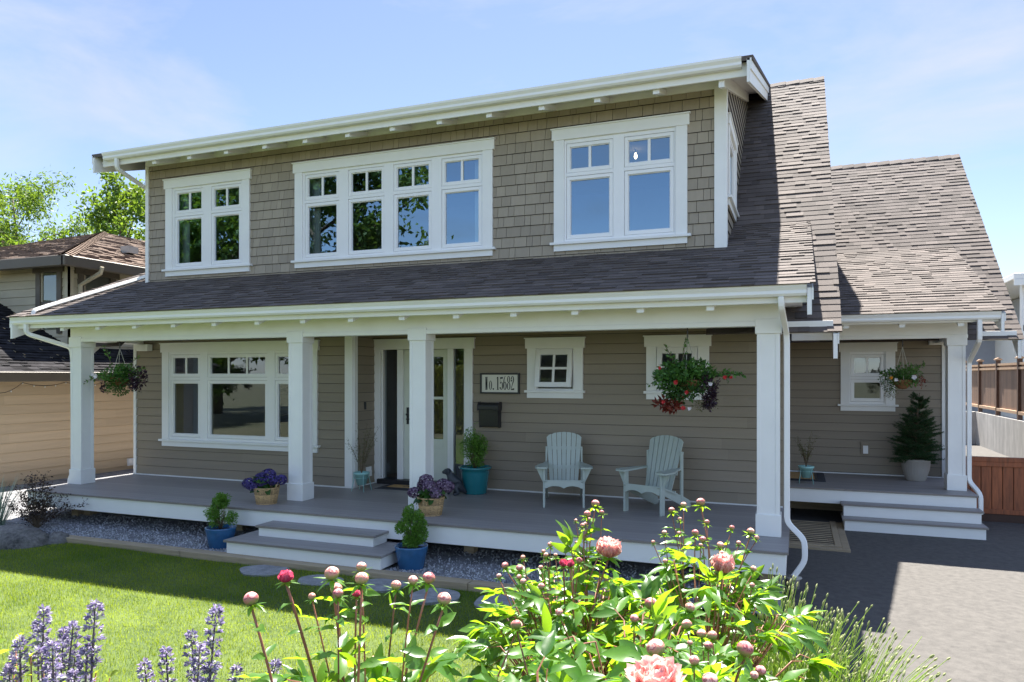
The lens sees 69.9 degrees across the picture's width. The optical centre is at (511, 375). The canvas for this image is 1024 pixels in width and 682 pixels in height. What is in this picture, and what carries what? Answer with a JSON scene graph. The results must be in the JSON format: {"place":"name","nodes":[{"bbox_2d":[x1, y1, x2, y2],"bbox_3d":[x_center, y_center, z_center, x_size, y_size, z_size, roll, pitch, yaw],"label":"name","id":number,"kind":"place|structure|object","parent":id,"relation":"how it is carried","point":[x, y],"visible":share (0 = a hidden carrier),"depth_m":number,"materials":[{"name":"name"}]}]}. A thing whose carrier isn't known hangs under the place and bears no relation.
{"place":"outdoors","nodes":[
{"label":"outdoors","id":0,"kind":"place"},
{"bbox_2d":[0,632,117,681],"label":"lime shrub","id":1,"kind":"object","parent":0,"point":[95,673],"visible":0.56,"depth_m":2.09,"materials":[{"name":"green plant"}]},
{"bbox_2d":[0,231,144,486],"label":"neighbour house","id":2,"kind":"structure","parent":0,"point":[35,429],"depth_m":17.66,"materials":[{"name":"beige"}]},
{"bbox_2d":[32,266,64,333],"bbox_3d":[-11.474,-1.877,18.148,1.100,1.700,0.150,0,0,21],"label":"window","id":3,"kind":"structure","parent":2,"relation":"in","point":[39,272],"depth_m":18.18,"materials":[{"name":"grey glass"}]},
{"bbox_2d":[2,382,102,392],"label":"string lights","id":4,"kind":"object","parent":2,"relation":"hanging from","point":[43,385],"visible":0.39,"depth_m":16.15,"materials":[{"name":"black metal"}]},
{"bbox_2d":[74,267,119,292],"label":"window","id":5,"kind":"structure","parent":2,"relation":"in","point":[80,272],"depth_m":18.34,"materials":[{"name":"glass"}]},
{"bbox_2d":[0,543,768,681],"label":"lawn","id":6,"kind":"structure","parent":0,"point":[241,644],"depth_m":7.29,"materials":[{"name":"plant"}]},
{"bbox_2d":[0,524,48,549],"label":"boulder","id":7,"kind":"object","parent":6,"relation":"on","point":[17,536],"visible":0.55,"depth_m":10.31,"materials":[{"name":"stone"}]},
{"bbox_2d":[48,531,69,544],"bbox_3d":[-6.557,2.440,10.586,0.373,0.367,0.319,0,0,21],"label":"boulder","id":8,"kind":"object","parent":6,"relation":"on","point":[57,537],"visible":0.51,"depth_m":10.49,"materials":[{"name":"stone"}]},
{"bbox_2d":[66,535,187,556],"bbox_3d":[-5.530,2.404,10.270,2.412,0.138,0.160,0,0,21],"label":"landscape timber","id":9,"kind":"object","parent":6,"relation":"on","point":[148,548],"visible":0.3,"depth_m":10.14,"materials":[{"name":"brown wood"}]},
{"bbox_2d":[180,548,330,571],"bbox_3d":[-3.317,2.404,9.408,2.322,0.138,0.160,0,0,21],"label":"landscape timber","id":10,"kind":"object","parent":6,"relation":"on","point":[218,556],"visible":0.58,"depth_m":9.37,"materials":[{"name":"brown wood"}]},
{"bbox_2d":[240,565,287,576],"bbox_3d":[-3.073,2.417,9.002,0.633,0.052,0.492,0,0,21],"label":"stepping stone","id":11,"kind":"object","parent":6,"relation":"on","point":[261,570],"visible":0.63,"depth_m":8.97,"materials":[{"name":"stone"}]},
{"bbox_2d":[298,574,343,585],"bbox_3d":[-2.248,2.417,8.552,0.556,0.052,0.461,0,0,21],"label":"stepping stone","id":12,"kind":"object","parent":6,"relation":"on","point":[309,580],"visible":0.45,"depth_m":8.53,"materials":[{"name":"stone"}]},
{"bbox_2d":[360,578,406,592],"bbox_3d":[-1.490,2.417,8.376,0.563,0.052,0.512,0,0,21],"label":"stepping stone","id":13,"kind":"object","parent":6,"relation":"on","point":[380,584],"visible":0.54,"depth_m":8.37,"materials":[{"name":"stone"}]},
{"bbox_2d":[327,565,472,590],"bbox_3d":[-1.351,2.404,8.641,1.882,0.138,0.160,0,0,21],"label":"landscape timber","id":14,"kind":"object","parent":6,"relation":"on","point":[450,582],"visible":0.48,"depth_m":8.54,"materials":[{"name":"brown wood"}]},
{"bbox_2d":[410,588,459,605],"bbox_3d":[-0.832,2.417,7.953,0.555,0.052,0.537,0,0,21],"label":"stepping stone","id":15,"kind":"object","parent":6,"relation":"on","point":[432,596],"visible":0.63,"depth_m":7.95,"materials":[{"name":"stone"}]},
{"bbox_2d":[474,594,517,609],"bbox_3d":[-0.096,2.417,7.733,0.597,0.052,0.552,0,0,21],"label":"stepping stone","id":16,"kind":"object","parent":6,"relation":"on","point":[491,599],"visible":0.33,"depth_m":7.77,"materials":[{"name":"stone"}]},
{"bbox_2d":[468,580,644,605],"bbox_3d":[0.489,2.404,7.923,2.052,0.138,0.160,0,0,21],"label":"landscape timber","id":17,"kind":"object","parent":6,"relation":"on","point":[473,585],"visible":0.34,"depth_m":8.16,"materials":[{"name":"brown wood"}]},
{"bbox_2d":[0,469,783,614],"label":"gravel bed","id":18,"kind":"object","parent":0,"point":[14,518],"visible":0.16,"depth_m":9.86,"materials":[{"name":"grey gravel"}]},
{"bbox_2d":[0,477,29,524],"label":"ornamental grass","id":19,"kind":"object","parent":18,"relation":"on","point":[2,520],"depth_m":11.42,"materials":[{"name":"green plant"}]},
{"bbox_2d":[1,470,87,527],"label":"bronze shrub","id":20,"kind":"object","parent":18,"relation":"on","point":[34,513],"visible":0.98,"depth_m":11.25,"materials":[{"name":"brown plant"}]},
{"bbox_2d":[203,492,238,549],"bbox_3d":[-3.997,1.995,10.097,0.530,0.796,0.414,0,0,21],"label":"potted boxwood","id":21,"kind":"object","parent":18,"relation":"on","point":[218,531],"visible":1,"depth_m":10.03,"materials":[{"name":"blue ceramic"}]},
{"bbox_2d":[394,503,428,570],"bbox_3d":[-1.232,1.982,9.008,0.430,0.822,0.414,0,0,21],"label":"potted boxwood","id":22,"kind":"object","parent":18,"relation":"on","point":[411,548],"visible":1,"depth_m":8.93,"materials":[{"name":"green plant"}]},
{"bbox_2d":[0,0,1023,277],"label":"sky","id":23,"kind":"structure","parent":0,"point":[80,79],"materials":[{"name":"blue"}]},
{"bbox_2d":[744,444,1023,681],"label":"driveway","id":24,"kind":"structure","parent":0,"point":[959,602],"depth_m":8.30,"materials":[{"name":"grey asphalt"}]},
{"bbox_2d":[789,520,850,552],"bbox_3d":[4.652,2.455,11.313,0.935,0.067,2.050,0,0,21],"label":"wooden grate","id":25,"kind":"object","parent":24,"relation":"on","point":[818,535],"visible":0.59,"depth_m":11.04,"materials":[{"name":"wood"}]},
{"bbox_2d":[966,456,1023,523],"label":"cedar fence","id":26,"kind":"object","parent":24,"relation":"on","point":[998,482],"visible":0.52,"depth_m":12.19,"materials":[{"name":"brown wood"}]},
{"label":"garden bed","id":27,"kind":"structure","parent":0,"visible":0},
{"bbox_2d":[0,604,83,681],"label":"catmint","id":28,"kind":"object","parent":27,"relation":"on","point":[9,668],"visible":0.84,"depth_m":2.13,"materials":[{"name":"purple plant"}]},
{"bbox_2d":[30,599,106,681],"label":"catmint","id":29,"kind":"object","parent":27,"relation":"on","point":[89,653],"visible":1,"depth_m":1.95,"materials":[{"name":"purple plant"}]},
{"bbox_2d":[135,603,224,681],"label":"catmint","id":30,"kind":"object","parent":27,"relation":"on","point":[205,668],"visible":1,"depth_m":1.99,"materials":[{"name":"purple plant"}]},
{"bbox_2d":[182,629,282,681],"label":"catmint","id":31,"kind":"object","parent":27,"relation":"on","point":[277,663],"visible":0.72,"depth_m":2.24,"materials":[{"name":"purple plant"}]},
{"bbox_2d":[230,562,526,681],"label":"peony","id":32,"kind":"object","parent":27,"relation":"on","point":[378,666],"visible":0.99,"depth_m":1.95,"materials":[{"name":"green plant"}]},
{"bbox_2d":[463,620,602,681],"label":"peony","id":33,"kind":"object","parent":27,"relation":"on","point":[570,668],"visible":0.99,"depth_m":2.05,"materials":[{"name":"green plant"}]},
{"bbox_2d":[448,500,678,681],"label":"peony","id":34,"kind":"object","parent":27,"relation":"on","point":[528,597],"visible":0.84,"depth_m":3.06,"materials":[{"name":"green plant"}]},
{"bbox_2d":[488,585,780,681],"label":"peony","id":35,"kind":"object","parent":27,"relation":"on","point":[658,611],"visible":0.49,"depth_m":2.45,"materials":[{"name":"green plant"}]},
{"bbox_2d":[601,619,807,681],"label":"peony","id":36,"kind":"object","parent":27,"relation":"on","point":[651,662],"visible":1,"depth_m":1.89,"materials":[{"name":"green plant"}]},
{"bbox_2d":[590,498,845,681],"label":"peony","id":37,"kind":"object","parent":27,"relation":"on","point":[715,596],"visible":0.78,"depth_m":3.03,"materials":[{"name":"green plant"}]},
{"bbox_2d":[688,564,874,681],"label":"lavender","id":38,"kind":"object","parent":27,"relation":"on","point":[790,604],"visible":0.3,"depth_m":3.85,"materials":[{"name":"green plant"}]},
{"bbox_2d":[723,630,884,681],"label":"lavender","id":39,"kind":"object","parent":27,"relation":"on","point":[770,663],"visible":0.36,"depth_m":3.37,"materials":[{"name":"green plant"}]},
{"bbox_2d":[748,603,951,681],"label":"lavender","id":40,"kind":"object","parent":27,"relation":"on","point":[840,616],"visible":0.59,"depth_m":3.61,"materials":[{"name":"green plant"}]},
{"bbox_2d":[793,655,945,681],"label":"lavender","id":41,"kind":"object","parent":27,"relation":"on","point":[867,672],"visible":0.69,"depth_m":3.34,"materials":[{"name":"green plant"}]},
{"label":"ground","id":42,"kind":"structure","parent":0,"visible":0},
{"bbox_2d":[0,218,58,245],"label":"leafy tree","id":43,"kind":"object","parent":42,"relation":"on","point":[24,235],"depth_m":41.25,"materials":[{"name":"green plant"}]},
{"bbox_2d":[0,165,101,246],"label":"leafy tree","id":44,"kind":"object","parent":42,"relation":"on","point":[30,200],"visible":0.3,"depth_m":35.77,"materials":[{"name":"green plant"}]},
{"bbox_2d":[46,228,79,238],"bbox_3d":[-22.061,-2.709,39.671,7.928,10.385,7.650,0,0,21],"label":"leafy tree","id":45,"kind":"object","parent":42,"relation":"on","point":[64,234],"depth_m":37.84,"materials":[{"name":"green plant"}]},
{"bbox_2d":[60,169,144,240],"bbox_3d":[-18.168,-3.684,34.509,5.246,12.331,5.574,0,0,-6],"label":"leafy tree","id":46,"kind":"object","parent":42,"relation":"on","point":[114,221],"visible":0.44,"depth_m":33.91,"materials":[{"name":"green plant"}]},
{"bbox_2d":[6,54,1023,588],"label":"house","id":47,"kind":"structure","parent":42,"relation":"on","point":[300,304],"depth_m":11.59,"materials":[{"name":"white paint"}]},
{"bbox_2d":[83,341,148,396],"bbox_3d":[-6.693,-0.107,12.404,1.463,0.950,0.636,0,0,21],"label":"hanging basket","id":48,"kind":"object","parent":47,"relation":"hanging from","point":[122,377],"visible":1,"depth_m":12.25,"materials":[{"name":"plant"}]},
{"bbox_2d":[161,168,252,276],"bbox_3d":[-5.507,-2.735,13.332,2.050,1.801,0.259,0,0,21],"label":"window","id":49,"kind":"structure","parent":47,"relation":"in","point":[208,185],"depth_m":13.27,"materials":[{"name":"white paint"}]},
{"bbox_2d":[158,340,319,452],"bbox_3d":[-4.901,0.356,13.031,3.564,1.911,0.140,0,0,21],"label":"window","id":50,"kind":"structure","parent":47,"relation":"in","point":[205,352],"depth_m":13.13,"materials":[{"name":"white paint"}]},
{"bbox_2d":[241,468,287,504],"bbox_3d":[-3.599,1.621,10.713,0.591,0.515,0.552,0,0,-39],"label":"hydrangea basket","id":51,"kind":"object","parent":47,"relation":"on","point":[261,484],"visible":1,"depth_m":10.60,"materials":[{"name":"wicker"}]},
{"bbox_2d":[348,420,379,491],"bbox_3d":[-2.433,1.302,11.903,0.570,1.145,0.363,0,0,-6],"label":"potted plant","id":52,"kind":"object","parent":47,"relation":"on","point":[361,477],"visible":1,"depth_m":11.85,"materials":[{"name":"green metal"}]},
{"bbox_2d":[374,484,407,490],"bbox_3d":[-1.652,1.869,12.150,1.120,0.006,0.550,0,0,21],"label":"rug","id":53,"kind":"object","parent":47,"relation":"on","point":[381,487],"visible":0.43,"depth_m":12.07,"materials":[{"name":"grey fabric"}]},
{"bbox_2d":[383,484,408,488],"bbox_3d":[-1.652,1.857,12.150,0.920,0.018,0.350,0,0,21],"label":"doormat","id":54,"kind":"object","parent":53,"relation":"on","point":[398,486],"visible":0.33,"depth_m":12.17,"materials":[{"name":"brown fabric"}]},
{"bbox_2d":[291,137,495,267],"bbox_3d":[-1.982,-2.735,11.958,3.780,1.801,0.259,0,0,21],"label":"window","id":55,"kind":"structure","parent":47,"relation":"in","point":[437,157],"depth_m":11.86,"materials":[{"name":"white paint"}]},
{"bbox_2d":[404,349,446,480],"bbox_3d":[-1.475,0.674,12.499,0.847,2.232,0.115,0,0,21],"label":"front door","id":56,"kind":"structure","parent":47,"relation":"in","point":[440,445],"depth_m":12.44,"materials":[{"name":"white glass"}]},
{"bbox_2d":[407,474,454,516],"bbox_3d":[-1.090,1.605,9.829,0.663,0.546,0.445,0,0,21],"label":"hydrangea basket","id":57,"kind":"object","parent":47,"relation":"on","point":[429,498],"visible":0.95,"depth_m":9.72,"materials":[{"name":"wicker"}]},
{"bbox_2d":[442,468,466,495],"bbox_3d":[-0.892,1.667,11.511,0.349,0.411,0.272,0,0,27],"label":"dog statue","id":58,"kind":"object","parent":47,"relation":"on","point":[459,487],"visible":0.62,"depth_m":11.42,"materials":[{"name":"grey stone"}]},
{"bbox_2d":[459,423,491,494],"bbox_3d":[-0.584,1.310,11.630,0.532,1.126,0.536,0,0,21],"label":"potted shrub","id":59,"kind":"object","parent":47,"relation":"on","point":[475,476],"visible":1,"depth_m":11.49,"materials":[{"name":"teal ceramic"}]},
{"bbox_2d":[477,402,501,427],"bbox_3d":[-0.365,0.641,11.922,0.373,0.419,0.169,0,0,21],"label":"mailbox","id":60,"kind":"object","parent":47,"relation":"attached to","point":[489,414],"visible":1,"depth_m":11.88,"materials":[{"name":"black metal"}]},
{"bbox_2d":[480,373,519,393],"bbox_3d":[-0.199,0.132,11.917,0.688,0.337,0.035,0,0,21],"label":"house number sign","id":61,"kind":"object","parent":47,"relation":"attached to","point":[499,383],"visible":1,"depth_m":11.91,"materials":[{"name":"white metal"}]},
{"bbox_2d":[524,337,585,398],"bbox_3d":[0.672,-0.120,11.572,1.016,0.963,0.233,0,0,21],"label":"awning window","id":62,"kind":"structure","parent":47,"relation":"in","point":[572,347],"depth_m":11.53,"materials":[{"name":"white paint"}]},
{"bbox_2d":[535,432,592,507],"bbox_3d":[0.764,1.365,10.765,0.818,1.023,0.978,0,0,4],"label":"adirondack chair","id":63,"kind":"object","parent":47,"relation":"on","point":[565,478],"visible":1,"depth_m":10.87,"materials":[{"name":"green paint"}]},
{"bbox_2d":[550,111,690,251],"bbox_3d":[1.534,-2.741,10.523,2.046,1.813,0.140,0,0,21],"label":"window","id":64,"kind":"structure","parent":47,"relation":"in","point":[618,134],"depth_m":10.50,"materials":[{"name":"white paint"}]},
{"bbox_2d":[616,435,690,515],"bbox_3d":[2.026,1.365,10.214,0.818,1.023,0.978,0,0,40],"label":"adirondack chair","id":65,"kind":"object","parent":47,"relation":"on","point":[664,454],"visible":1,"depth_m":10.24,"materials":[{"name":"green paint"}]},
{"bbox_2d":[643,334,711,399],"bbox_3d":[2.454,-0.120,10.877,1.012,0.963,0.233,0,0,21],"label":"awning window","id":66,"kind":"structure","parent":47,"relation":"in","point":[699,343],"depth_m":10.91,"materials":[{"name":"white paint"}]},
{"bbox_2d":[646,328,746,413],"bbox_3d":[2.220,-0.045,8.958,1.132,1.073,0.614,0,0,3],"label":"hanging basket","id":67,"kind":"object","parent":47,"relation":"hanging from","point":[679,379],"visible":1,"depth_m":8.85,"materials":[{"name":"plant"}]},
{"bbox_2d":[728,112,738,221],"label":"window","id":68,"kind":"structure","parent":47,"relation":"in","point":[733,143],"depth_m":11.01,"materials":[{"name":"white paint"}]},
{"bbox_2d":[794,431,818,484],"bbox_3d":[5.109,1.422,12.800,0.422,0.905,0.531,0,0,-14],"label":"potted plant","id":69,"kind":"object","parent":47,"relation":"on","point":[806,470],"visible":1,"depth_m":12.65,"materials":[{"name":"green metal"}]},
{"bbox_2d":[790,471,825,481],"bbox_3d":[5.122,1.869,13.652,1.310,0.006,1.250,0,0,21],"label":"rug","id":70,"kind":"object","parent":47,"relation":"on","point":[821,477],"visible":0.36,"depth_m":13.11,"materials":[{"name":"grey fabric"}]},
{"bbox_2d":[790,472,817,479],"bbox_3d":[5.122,1.857,13.652,1.050,0.016,0.990,0,0,21],"label":"doormat","id":71,"kind":"object","parent":70,"relation":"on","point":[794,475],"visible":0.36,"depth_m":13.38,"materials":[{"name":"brown fabric"}]},
{"bbox_2d":[838,342,898,411],"bbox_3d":[6.706,0.027,13.806,1.034,1.293,0.140,0,0,21],"label":"window","id":72,"kind":"structure","parent":47,"relation":"in","point":[848,351],"depth_m":13.80,"materials":[{"name":"white paint"}]},
{"bbox_2d":[878,339,926,399],"bbox_3d":[6.534,-0.088,12.271,0.760,1.042,0.550,0,0,21],"label":"hanging basket","id":73,"kind":"object","parent":47,"relation":"hanging from","point":[902,380],"visible":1,"depth_m":12.21,"materials":[{"name":"metal"}]},
{"bbox_2d":[887,391,944,481],"bbox_3d":[7.230,1.074,13.027,1.022,1.599,1.010,0,0,21],"label":"potted spruce","id":74,"kind":"object","parent":47,"relation":"on","point":[917,465],"visible":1,"depth_m":12.94,"materials":[{"name":"green plant"}]},
{"bbox_2d":[966,340,994,413],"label":"grey house","id":75,"kind":"structure","parent":42,"relation":"on","point":[986,352],"depth_m":31.95,"materials":[{"name":"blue paint"}]},
{"bbox_2d":[966,411,1023,457],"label":"retaining wall","id":76,"kind":"structure","parent":42,"relation":"on","point":[1002,434],"depth_m":23.07,"materials":[{"name":"concrete"}]},
{"bbox_2d":[966,356,1023,419],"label":"brown fence","id":77,"kind":"object","parent":76,"relation":"on","point":[998,386],"visible":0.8,"depth_m":23.38,"materials":[{"name":"brown wood"}]},
{"bbox_2d":[995,273,1023,419],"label":"white house","id":78,"kind":"structure","parent":42,"relation":"on","point":[1005,351],"depth_m":28.67,"materials":[{"name":"paint"}]}
]}

